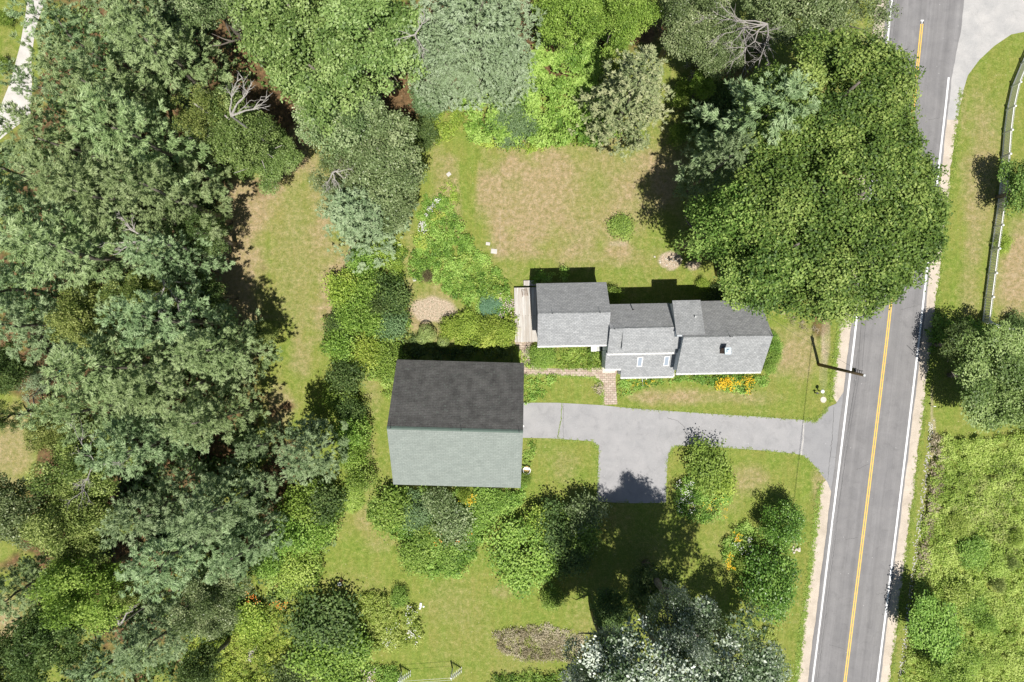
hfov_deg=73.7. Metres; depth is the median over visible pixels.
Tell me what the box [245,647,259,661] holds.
rock pile
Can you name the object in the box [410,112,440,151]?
shrub
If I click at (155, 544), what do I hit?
pine tree
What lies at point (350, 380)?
shrub
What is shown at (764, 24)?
dead tree
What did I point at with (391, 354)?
shrub
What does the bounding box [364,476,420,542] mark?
shrub
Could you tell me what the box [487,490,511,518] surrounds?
shrub
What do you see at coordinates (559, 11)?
maple tree
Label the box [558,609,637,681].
poplar tree
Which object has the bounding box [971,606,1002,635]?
weed clump
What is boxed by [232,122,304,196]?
birch tree
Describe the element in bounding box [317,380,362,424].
shrub
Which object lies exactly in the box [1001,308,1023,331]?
shrub
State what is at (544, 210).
ground
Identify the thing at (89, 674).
pine tree
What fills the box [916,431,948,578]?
dry weeds
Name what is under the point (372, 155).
oak tree
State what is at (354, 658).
shrub
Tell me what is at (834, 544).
crack
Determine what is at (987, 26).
driveway
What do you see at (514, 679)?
flower bed
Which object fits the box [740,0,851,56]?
willow tree
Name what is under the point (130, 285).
oak tree
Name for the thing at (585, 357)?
flower bed
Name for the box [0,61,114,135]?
pine tree
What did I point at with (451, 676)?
clothesline post
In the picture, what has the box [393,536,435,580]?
shrub
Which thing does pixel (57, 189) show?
pine tree
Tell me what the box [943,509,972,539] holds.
weed clump
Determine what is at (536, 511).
shrub
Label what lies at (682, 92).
shrub
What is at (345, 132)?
oak tree
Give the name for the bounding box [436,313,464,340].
hydrangea bush
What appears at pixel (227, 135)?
birch tree
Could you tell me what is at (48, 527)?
oak tree
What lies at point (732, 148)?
pine tree
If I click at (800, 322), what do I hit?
dry grass
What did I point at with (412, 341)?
shaded plants
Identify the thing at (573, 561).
shrub
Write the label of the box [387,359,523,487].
barn
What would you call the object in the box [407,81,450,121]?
yew bush
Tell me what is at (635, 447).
driveway
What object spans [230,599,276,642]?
shrub
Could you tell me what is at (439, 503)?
shrub
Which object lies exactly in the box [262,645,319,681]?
shrub
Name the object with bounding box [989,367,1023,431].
broadleaf tree
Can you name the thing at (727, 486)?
shrub
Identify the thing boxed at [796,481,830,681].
gravel shoulder
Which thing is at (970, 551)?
weed clump
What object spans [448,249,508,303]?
garden bed
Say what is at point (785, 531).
round bush
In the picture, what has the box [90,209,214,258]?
dead tree
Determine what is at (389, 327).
shrub
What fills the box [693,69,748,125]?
shrub
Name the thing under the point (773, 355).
shrub
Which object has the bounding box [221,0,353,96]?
oak tree
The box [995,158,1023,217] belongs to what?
maple tree
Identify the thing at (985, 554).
weed clump
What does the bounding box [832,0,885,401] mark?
gravel shoulder
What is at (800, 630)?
grass fringe
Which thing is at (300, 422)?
pine tree
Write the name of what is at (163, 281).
dead tree
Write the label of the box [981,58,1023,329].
picket fence
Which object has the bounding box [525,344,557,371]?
shrub
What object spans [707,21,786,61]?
dead tree
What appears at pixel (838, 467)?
edge line
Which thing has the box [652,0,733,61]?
willow tree
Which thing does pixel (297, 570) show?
shrub
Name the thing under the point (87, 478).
dead tree
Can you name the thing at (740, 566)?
shrub
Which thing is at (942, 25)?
road
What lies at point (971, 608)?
weed clump
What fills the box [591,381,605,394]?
dry plants
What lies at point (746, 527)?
flower bed
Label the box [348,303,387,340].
shrub
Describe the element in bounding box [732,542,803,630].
round bush
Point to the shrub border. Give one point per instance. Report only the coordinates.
(385, 379)
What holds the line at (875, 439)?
on the road
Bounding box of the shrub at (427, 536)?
[411,517,442,549]
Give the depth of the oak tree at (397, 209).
61.25 m
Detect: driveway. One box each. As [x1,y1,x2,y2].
[523,403,805,502]
[947,0,1023,119]
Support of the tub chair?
on the ground at (544, 210)
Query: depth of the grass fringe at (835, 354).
68.24 m
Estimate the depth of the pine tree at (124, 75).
53.35 m
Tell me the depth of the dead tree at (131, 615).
61.64 m
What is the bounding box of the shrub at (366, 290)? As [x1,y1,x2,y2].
[346,267,388,310]
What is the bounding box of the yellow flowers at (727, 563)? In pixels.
[725,554,735,569]
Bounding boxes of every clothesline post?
[398,670,410,681]
[450,667,461,680]
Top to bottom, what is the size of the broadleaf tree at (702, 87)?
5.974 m
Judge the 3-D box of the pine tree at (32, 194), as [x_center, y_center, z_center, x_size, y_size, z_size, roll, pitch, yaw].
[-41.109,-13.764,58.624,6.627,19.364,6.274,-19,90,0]
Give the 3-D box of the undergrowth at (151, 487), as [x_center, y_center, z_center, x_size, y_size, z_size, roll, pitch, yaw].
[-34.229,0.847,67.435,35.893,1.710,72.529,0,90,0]
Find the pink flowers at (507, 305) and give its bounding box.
[499,293,514,317]
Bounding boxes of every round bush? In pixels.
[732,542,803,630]
[756,496,809,555]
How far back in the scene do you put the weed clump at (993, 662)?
67.56 m
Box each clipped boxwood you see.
[416,323,436,344]
[437,335,449,347]
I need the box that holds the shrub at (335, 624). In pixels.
[277,582,366,660]
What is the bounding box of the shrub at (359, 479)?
[339,460,378,498]
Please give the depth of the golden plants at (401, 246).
67.99 m
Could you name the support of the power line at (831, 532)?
attached to the utility pole
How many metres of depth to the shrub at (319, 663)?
65.63 m
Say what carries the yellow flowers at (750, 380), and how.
on the flower bed at (701, 378)
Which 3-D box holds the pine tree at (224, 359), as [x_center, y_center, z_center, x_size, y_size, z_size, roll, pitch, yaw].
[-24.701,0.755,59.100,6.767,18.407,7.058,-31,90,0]
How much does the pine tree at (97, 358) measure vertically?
21.000 m
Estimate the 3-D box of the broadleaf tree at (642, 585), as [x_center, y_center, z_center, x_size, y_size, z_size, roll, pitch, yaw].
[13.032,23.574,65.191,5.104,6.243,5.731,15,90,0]
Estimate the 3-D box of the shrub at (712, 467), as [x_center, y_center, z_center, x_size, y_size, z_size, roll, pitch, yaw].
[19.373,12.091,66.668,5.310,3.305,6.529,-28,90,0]
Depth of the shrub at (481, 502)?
66.80 m
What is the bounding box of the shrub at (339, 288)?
[321,260,360,311]
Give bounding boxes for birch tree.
[169,82,248,152]
[202,85,281,171]
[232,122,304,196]
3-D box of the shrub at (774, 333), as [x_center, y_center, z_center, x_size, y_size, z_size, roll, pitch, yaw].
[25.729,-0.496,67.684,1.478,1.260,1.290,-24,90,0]
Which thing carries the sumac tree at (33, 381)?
on the ground at (544, 210)
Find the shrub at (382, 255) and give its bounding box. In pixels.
[369,237,396,268]
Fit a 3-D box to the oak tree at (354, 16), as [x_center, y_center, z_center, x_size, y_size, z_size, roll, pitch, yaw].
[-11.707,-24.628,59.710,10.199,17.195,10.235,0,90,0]
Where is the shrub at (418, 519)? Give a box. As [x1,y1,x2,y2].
[399,487,433,534]
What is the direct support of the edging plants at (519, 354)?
on the ground at (544, 210)
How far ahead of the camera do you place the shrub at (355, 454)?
66.15 m
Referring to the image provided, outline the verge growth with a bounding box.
[922,311,1023,360]
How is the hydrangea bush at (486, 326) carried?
on the ground at (544, 210)
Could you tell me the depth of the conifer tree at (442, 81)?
58.18 m
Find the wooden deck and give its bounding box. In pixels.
[514,280,537,341]
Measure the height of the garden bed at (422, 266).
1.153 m
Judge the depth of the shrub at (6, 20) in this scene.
67.04 m
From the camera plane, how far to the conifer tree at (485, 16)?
55.95 m
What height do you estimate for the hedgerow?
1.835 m
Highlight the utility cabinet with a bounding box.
[590,346,599,350]
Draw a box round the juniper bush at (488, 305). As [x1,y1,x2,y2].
[478,293,503,317]
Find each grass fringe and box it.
[524,372,604,404]
[550,436,823,504]
[618,404,828,423]
[791,481,822,681]
[826,318,843,401]
[888,87,964,681]
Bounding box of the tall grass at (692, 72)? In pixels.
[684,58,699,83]
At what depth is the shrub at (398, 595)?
67.34 m
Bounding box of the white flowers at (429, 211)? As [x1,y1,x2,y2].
[419,198,440,231]
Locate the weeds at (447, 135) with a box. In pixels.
[422,96,464,145]
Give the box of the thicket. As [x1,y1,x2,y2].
[459,0,635,149]
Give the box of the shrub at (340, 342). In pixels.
[319,322,360,364]
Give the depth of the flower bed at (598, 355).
67.56 m
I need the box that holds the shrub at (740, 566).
[733,553,755,580]
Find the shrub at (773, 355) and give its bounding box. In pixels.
[766,348,783,363]
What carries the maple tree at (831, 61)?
on the ground at (544, 210)
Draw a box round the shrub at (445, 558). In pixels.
[428,538,463,579]
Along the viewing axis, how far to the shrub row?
67.43 m
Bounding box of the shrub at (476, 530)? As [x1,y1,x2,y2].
[453,511,486,545]
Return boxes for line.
[812,0,892,681]
[812,378,856,678]
[816,379,858,675]
[844,21,921,681]
[845,21,923,681]
[876,77,949,681]
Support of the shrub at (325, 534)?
on the ground at (544, 210)
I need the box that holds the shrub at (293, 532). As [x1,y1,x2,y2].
[265,495,321,563]
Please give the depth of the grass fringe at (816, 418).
68.26 m
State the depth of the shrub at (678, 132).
66.67 m
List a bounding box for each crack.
[557,405,562,437]
[817,355,857,681]
[828,411,833,474]
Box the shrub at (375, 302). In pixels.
[366,286,400,317]
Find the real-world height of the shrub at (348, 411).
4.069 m
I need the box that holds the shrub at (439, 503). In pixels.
[419,486,460,520]
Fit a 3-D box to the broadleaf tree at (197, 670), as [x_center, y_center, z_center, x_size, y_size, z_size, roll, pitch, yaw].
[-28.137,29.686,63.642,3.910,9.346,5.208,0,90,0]
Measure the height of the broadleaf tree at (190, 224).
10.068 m
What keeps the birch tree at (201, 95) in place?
on the ground at (544, 210)
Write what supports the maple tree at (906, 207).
on the ground at (544, 210)
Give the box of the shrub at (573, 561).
[548,530,601,583]
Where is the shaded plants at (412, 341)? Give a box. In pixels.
[397,332,515,361]
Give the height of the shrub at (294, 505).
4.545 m
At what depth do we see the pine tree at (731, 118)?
51.79 m
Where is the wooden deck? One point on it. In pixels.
(526, 310)
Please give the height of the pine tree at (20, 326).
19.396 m
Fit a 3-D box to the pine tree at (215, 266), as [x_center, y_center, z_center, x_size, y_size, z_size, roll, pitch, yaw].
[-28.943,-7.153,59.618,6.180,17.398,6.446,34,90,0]
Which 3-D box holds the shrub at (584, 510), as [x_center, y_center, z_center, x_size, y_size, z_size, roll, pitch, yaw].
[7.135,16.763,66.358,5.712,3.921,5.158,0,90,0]
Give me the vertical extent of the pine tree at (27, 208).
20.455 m
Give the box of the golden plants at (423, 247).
[410,231,428,249]
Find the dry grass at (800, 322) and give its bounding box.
[781,311,819,333]
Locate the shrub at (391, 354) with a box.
[367,335,408,380]
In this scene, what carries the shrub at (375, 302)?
on the ground at (544, 210)
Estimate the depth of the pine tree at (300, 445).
59.35 m
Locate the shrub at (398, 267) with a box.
[389,258,404,274]
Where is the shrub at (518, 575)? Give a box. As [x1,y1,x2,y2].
[476,511,564,602]
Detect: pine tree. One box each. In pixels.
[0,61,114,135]
[0,94,146,212]
[0,140,99,218]
[0,174,121,284]
[0,200,182,311]
[0,258,72,331]
[0,286,109,372]
[0,545,103,623]
[3,0,147,102]
[8,31,180,154]
[12,149,194,253]
[15,365,171,446]
[39,313,206,415]
[56,82,228,219]
[57,620,152,681]
[74,402,215,481]
[78,0,200,73]
[93,0,233,132]
[93,151,234,243]
[94,456,227,549]
[95,279,238,361]
[104,345,253,438]
[112,577,219,681]
[114,486,262,602]
[115,228,235,293]
[154,380,270,452]
[162,308,283,385]
[165,457,283,547]
[205,509,293,585]
[234,418,284,462]
[275,416,349,486]
[282,412,323,439]
[672,130,758,201]
[675,65,820,197]
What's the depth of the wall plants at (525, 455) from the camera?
68.13 m
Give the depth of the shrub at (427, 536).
66.87 m
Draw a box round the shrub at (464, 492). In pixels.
[456,486,474,504]
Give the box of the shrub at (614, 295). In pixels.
[607,285,622,303]
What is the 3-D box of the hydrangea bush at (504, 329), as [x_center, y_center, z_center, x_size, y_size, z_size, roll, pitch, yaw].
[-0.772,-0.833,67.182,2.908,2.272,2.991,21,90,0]
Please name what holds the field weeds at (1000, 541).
on the ground at (544, 210)
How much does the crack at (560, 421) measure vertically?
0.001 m
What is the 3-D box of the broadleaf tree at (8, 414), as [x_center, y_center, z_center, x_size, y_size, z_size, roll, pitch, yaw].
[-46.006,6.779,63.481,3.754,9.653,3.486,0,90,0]
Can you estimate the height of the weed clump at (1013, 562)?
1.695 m
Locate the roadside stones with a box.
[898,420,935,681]
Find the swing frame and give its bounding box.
[27,388,44,415]
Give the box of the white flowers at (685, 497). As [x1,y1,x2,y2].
[676,481,695,513]
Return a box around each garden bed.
[366,475,528,581]
[407,191,514,322]
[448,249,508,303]
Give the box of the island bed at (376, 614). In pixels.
[350,588,424,653]
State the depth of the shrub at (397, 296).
65.72 m
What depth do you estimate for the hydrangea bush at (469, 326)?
66.86 m
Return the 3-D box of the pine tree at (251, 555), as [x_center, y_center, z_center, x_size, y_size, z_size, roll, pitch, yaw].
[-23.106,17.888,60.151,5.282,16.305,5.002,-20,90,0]
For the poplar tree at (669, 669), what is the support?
on the ground at (544, 210)
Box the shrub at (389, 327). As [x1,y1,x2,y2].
[374,306,413,341]
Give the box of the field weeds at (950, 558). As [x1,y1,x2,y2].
[899,430,1023,681]
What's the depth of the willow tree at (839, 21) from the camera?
58.93 m
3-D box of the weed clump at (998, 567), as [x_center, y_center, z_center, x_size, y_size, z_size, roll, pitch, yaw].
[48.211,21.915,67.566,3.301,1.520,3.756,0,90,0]
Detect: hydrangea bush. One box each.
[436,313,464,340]
[455,307,481,340]
[475,311,503,342]
[491,318,518,348]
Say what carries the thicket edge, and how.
on the ground at (544, 210)
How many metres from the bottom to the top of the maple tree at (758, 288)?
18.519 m
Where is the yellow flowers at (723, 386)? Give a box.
[715,377,739,391]
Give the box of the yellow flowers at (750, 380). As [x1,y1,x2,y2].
[740,376,755,393]
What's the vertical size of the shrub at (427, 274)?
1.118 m
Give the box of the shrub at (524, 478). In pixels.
[521,472,532,488]
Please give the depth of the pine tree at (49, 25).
55.93 m
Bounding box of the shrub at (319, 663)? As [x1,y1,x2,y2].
[281,626,356,681]
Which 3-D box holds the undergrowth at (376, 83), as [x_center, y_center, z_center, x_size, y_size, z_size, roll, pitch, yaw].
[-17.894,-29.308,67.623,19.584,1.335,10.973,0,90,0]
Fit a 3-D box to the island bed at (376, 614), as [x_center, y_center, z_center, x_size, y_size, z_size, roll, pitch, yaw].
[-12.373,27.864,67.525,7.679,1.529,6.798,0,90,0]
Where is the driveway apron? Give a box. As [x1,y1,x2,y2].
[803,393,842,489]
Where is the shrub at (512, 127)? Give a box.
[484,92,539,152]
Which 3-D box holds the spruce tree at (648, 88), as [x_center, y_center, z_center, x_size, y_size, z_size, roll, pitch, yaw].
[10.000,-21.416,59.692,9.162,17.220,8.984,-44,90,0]
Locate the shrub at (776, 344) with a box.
[769,336,784,353]
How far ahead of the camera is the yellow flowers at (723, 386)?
67.49 m
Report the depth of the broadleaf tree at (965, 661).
64.13 m
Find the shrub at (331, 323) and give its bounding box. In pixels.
[322,310,343,334]
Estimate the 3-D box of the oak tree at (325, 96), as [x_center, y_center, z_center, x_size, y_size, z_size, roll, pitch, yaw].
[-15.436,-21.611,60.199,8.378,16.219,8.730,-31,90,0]
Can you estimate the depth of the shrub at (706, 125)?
66.03 m
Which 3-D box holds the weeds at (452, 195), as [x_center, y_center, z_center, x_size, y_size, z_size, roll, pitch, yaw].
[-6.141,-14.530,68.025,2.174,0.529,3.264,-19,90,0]
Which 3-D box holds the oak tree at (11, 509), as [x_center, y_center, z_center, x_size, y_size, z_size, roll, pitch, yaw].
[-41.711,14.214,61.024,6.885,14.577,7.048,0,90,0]
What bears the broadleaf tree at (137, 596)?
on the ground at (544, 210)
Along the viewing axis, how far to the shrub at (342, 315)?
65.83 m
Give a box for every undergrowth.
[0,0,347,681]
[237,0,428,99]
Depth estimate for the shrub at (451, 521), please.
66.28 m
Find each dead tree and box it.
[65,420,184,508]
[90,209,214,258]
[117,590,166,625]
[154,279,194,316]
[223,71,294,167]
[323,162,352,192]
[395,7,434,95]
[694,2,775,75]
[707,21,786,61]
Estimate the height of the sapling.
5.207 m
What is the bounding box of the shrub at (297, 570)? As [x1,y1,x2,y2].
[271,545,327,592]
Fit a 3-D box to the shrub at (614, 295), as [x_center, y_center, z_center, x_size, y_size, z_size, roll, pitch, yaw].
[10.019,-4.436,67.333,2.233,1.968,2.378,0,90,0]
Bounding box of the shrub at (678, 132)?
[665,122,691,149]
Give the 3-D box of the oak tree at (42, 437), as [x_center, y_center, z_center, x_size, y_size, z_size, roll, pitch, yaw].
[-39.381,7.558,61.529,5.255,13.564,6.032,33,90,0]
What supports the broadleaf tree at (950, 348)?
on the ground at (544, 210)
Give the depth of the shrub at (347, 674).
66.32 m
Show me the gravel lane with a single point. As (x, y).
(22, 56)
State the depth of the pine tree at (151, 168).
55.53 m
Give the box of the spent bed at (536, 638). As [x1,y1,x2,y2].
[492,621,584,663]
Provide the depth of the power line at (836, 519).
61.15 m
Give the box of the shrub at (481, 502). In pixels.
[465,487,501,530]
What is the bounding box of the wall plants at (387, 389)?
[379,373,393,398]
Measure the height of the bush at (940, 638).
4.990 m
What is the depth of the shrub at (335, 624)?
65.75 m
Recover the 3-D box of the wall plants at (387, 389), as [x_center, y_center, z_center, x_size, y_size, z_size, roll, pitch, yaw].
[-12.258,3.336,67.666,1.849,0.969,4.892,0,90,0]
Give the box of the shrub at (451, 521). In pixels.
[427,500,477,553]
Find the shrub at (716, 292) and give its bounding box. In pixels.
[701,281,729,300]
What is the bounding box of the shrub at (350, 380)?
[322,358,367,403]
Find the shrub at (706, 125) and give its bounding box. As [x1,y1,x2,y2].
[679,102,726,141]
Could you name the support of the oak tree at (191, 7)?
on the ground at (544, 210)
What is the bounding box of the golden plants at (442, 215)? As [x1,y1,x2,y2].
[431,207,445,220]
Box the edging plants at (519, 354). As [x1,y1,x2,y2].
[514,345,530,368]
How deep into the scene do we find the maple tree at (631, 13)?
59.07 m
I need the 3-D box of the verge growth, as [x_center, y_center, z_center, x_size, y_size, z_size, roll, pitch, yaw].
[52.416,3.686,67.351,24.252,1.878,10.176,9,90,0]
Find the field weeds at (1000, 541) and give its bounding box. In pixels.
[947,460,1023,557]
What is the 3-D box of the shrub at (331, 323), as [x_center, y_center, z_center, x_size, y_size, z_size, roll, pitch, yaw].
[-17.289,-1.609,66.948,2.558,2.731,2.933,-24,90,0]
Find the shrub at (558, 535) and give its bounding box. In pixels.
[526,494,581,565]
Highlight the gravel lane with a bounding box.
[0,0,42,138]
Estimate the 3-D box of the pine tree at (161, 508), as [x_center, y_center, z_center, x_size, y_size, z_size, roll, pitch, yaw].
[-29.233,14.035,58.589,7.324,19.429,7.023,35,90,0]
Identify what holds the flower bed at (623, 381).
on the ground at (544, 210)
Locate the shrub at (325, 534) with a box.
[301,512,340,556]
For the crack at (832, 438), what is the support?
on the driveway apron
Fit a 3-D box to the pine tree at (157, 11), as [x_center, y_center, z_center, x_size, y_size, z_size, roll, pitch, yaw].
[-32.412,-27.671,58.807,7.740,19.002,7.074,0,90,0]
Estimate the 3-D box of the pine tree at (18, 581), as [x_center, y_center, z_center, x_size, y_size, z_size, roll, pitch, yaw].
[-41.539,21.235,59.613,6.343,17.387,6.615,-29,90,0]
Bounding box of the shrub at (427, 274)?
[421,269,431,282]
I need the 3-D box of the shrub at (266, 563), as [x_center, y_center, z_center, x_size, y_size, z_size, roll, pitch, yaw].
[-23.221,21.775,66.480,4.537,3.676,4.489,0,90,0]
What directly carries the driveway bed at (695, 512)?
on the ground at (544, 210)
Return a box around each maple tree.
[23,537,156,636]
[530,0,604,50]
[580,0,663,62]
[671,175,766,263]
[706,200,823,320]
[722,83,955,329]
[735,23,926,182]
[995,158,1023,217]
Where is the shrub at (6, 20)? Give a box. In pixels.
[0,10,12,28]
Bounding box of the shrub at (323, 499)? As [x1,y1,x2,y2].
[298,474,355,530]
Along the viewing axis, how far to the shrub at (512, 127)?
65.98 m
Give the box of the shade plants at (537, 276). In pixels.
[527,266,569,286]
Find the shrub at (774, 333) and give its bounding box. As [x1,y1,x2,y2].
[771,330,778,340]
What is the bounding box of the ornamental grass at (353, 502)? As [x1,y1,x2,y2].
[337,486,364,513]
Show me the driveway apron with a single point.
(818, 442)
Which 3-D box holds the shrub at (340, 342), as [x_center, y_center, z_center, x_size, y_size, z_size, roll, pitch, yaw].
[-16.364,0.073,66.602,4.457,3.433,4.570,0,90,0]
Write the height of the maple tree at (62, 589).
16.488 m
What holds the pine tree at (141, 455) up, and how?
on the ground at (544, 210)
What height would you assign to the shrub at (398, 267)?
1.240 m
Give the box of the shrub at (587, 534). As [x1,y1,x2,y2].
[557,502,610,560]
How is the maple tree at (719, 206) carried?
on the ground at (544, 210)
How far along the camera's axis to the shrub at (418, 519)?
66.53 m
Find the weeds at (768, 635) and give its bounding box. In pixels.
[737,616,781,650]
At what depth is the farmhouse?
61.99 m
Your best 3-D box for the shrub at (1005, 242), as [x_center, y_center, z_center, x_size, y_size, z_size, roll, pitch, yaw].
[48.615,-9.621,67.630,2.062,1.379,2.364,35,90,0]
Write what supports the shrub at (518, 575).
on the ground at (544, 210)
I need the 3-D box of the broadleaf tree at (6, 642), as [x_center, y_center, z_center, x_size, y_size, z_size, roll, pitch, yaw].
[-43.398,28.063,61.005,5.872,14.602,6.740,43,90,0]
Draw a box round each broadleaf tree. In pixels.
[0,337,57,395]
[0,399,33,433]
[0,602,106,681]
[0,621,47,681]
[105,555,174,616]
[166,564,253,643]
[172,202,237,257]
[174,636,230,681]
[191,272,238,312]
[589,584,634,637]
[622,560,682,618]
[688,69,716,101]
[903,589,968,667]
[926,642,986,681]
[933,317,979,373]
[946,317,1023,433]
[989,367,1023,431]
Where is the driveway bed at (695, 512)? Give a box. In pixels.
[672,472,733,524]
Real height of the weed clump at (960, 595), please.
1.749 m
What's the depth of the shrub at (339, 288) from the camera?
65.98 m
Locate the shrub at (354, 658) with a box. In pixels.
[329,620,380,676]
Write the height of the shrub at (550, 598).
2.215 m
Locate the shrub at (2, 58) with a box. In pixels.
[0,53,10,72]
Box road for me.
[808,0,963,681]
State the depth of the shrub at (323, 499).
65.56 m
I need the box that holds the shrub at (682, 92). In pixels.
[669,76,697,109]
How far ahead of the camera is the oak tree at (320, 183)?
59.05 m
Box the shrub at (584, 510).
[560,487,611,540]
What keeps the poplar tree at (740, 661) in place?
on the ground at (544, 210)
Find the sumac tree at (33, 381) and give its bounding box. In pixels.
[2,352,66,401]
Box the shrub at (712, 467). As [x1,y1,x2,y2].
[679,433,736,502]
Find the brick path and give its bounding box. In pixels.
[514,340,616,404]
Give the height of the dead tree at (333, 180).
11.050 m
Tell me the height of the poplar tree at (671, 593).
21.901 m
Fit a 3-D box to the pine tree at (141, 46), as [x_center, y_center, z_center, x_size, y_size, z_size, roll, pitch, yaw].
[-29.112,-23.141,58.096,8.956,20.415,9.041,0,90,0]
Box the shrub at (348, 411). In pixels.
[332,394,369,423]
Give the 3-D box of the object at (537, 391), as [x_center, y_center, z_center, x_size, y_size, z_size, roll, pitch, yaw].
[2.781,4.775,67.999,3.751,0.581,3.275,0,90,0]
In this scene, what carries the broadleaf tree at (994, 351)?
on the ground at (544, 210)
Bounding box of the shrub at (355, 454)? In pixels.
[333,438,375,471]
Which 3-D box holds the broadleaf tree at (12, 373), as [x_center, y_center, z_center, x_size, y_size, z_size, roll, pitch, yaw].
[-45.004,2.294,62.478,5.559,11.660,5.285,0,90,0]
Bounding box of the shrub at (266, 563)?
[248,547,290,582]
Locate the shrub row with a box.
[439,310,518,349]
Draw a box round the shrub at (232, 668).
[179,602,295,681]
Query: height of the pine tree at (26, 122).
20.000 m
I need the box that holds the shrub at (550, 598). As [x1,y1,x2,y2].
[538,584,568,615]
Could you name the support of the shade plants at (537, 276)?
on the ground at (544, 210)
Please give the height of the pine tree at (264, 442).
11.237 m
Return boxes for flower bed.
[490,667,572,681]
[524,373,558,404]
[554,346,604,371]
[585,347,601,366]
[616,376,689,398]
[673,368,777,397]
[720,520,760,571]
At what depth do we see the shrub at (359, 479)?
66.18 m
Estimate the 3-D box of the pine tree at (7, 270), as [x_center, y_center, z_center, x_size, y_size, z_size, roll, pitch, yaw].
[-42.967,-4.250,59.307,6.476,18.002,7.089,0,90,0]
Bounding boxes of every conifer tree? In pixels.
[405,7,493,112]
[410,0,546,111]
[475,24,537,114]
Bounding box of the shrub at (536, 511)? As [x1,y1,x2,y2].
[523,502,563,544]
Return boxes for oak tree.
[0,470,58,551]
[13,478,145,572]
[22,391,120,458]
[25,427,137,506]
[41,280,159,355]
[99,270,190,317]
[172,0,268,67]
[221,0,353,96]
[270,25,378,137]
[290,81,389,168]
[307,142,371,213]
[311,0,432,100]
[339,108,428,207]
[367,183,418,235]
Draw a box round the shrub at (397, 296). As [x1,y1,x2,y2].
[371,268,416,321]
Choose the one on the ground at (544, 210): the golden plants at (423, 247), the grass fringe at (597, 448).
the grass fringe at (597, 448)
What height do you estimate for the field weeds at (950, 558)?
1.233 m
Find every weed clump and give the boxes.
[940,576,978,618]
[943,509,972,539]
[954,533,991,572]
[958,586,988,624]
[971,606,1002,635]
[973,541,992,564]
[982,651,1007,675]
[984,544,1013,580]
[990,574,1006,594]
[1000,554,1021,570]
[1005,527,1023,548]
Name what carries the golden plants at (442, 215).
on the ground at (544, 210)
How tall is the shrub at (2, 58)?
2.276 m
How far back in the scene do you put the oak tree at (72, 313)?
56.38 m
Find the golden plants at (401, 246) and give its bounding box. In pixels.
[393,240,407,256]
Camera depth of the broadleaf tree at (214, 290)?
61.83 m
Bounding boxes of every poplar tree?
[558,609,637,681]
[574,595,787,681]
[639,559,725,664]
[710,627,794,681]
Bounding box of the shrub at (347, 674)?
[313,655,377,681]
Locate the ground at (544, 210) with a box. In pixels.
[0,0,1023,681]
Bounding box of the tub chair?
[523,465,530,473]
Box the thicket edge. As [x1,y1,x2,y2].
[480,137,584,153]
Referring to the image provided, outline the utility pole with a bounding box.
[817,363,865,376]
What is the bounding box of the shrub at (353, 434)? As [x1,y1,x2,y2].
[330,409,373,450]
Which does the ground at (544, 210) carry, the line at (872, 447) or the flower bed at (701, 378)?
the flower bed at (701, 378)
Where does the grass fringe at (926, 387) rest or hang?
on the ground at (544, 210)
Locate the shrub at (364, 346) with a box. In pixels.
[341,330,385,372]
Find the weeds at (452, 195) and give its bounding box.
[438,178,461,210]
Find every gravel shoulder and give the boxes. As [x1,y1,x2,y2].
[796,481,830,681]
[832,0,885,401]
[880,93,962,681]
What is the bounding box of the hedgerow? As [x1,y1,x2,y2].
[264,498,346,601]
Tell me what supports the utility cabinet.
on the ground at (544, 210)
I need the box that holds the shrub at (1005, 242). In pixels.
[990,233,1016,255]
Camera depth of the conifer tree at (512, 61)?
59.26 m
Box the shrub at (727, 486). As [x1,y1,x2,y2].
[703,465,738,498]
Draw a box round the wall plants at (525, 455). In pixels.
[522,439,536,467]
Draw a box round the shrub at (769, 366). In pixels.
[762,357,779,374]
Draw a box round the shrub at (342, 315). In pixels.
[328,296,362,337]
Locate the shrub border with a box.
[318,235,412,388]
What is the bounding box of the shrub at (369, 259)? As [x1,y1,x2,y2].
[340,242,379,279]
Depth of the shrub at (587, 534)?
65.69 m
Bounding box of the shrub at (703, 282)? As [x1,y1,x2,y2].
[694,277,709,290]
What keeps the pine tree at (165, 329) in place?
on the ground at (544, 210)
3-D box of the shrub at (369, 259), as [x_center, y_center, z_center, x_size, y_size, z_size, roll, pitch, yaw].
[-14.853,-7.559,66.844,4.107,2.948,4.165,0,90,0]
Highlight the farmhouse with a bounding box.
[536,282,772,378]
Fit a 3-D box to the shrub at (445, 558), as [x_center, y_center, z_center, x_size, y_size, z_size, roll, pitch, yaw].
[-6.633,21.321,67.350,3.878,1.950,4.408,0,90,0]
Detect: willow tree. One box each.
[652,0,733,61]
[692,8,748,81]
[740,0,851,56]
[789,2,857,70]
[824,0,901,39]
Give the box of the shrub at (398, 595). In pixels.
[388,584,409,607]
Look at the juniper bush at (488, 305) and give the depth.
67.46 m
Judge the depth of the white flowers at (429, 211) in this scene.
67.67 m
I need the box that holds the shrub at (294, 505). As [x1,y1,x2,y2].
[270,479,327,527]
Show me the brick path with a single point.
(608, 380)
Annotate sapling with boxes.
[252,320,280,347]
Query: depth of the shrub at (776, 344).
67.39 m
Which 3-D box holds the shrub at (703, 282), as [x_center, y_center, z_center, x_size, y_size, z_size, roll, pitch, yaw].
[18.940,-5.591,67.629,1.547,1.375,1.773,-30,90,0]
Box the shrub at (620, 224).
[604,210,635,243]
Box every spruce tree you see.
[314,173,419,272]
[567,42,674,161]
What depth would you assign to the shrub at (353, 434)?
65.28 m
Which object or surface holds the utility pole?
on the ground at (544, 210)

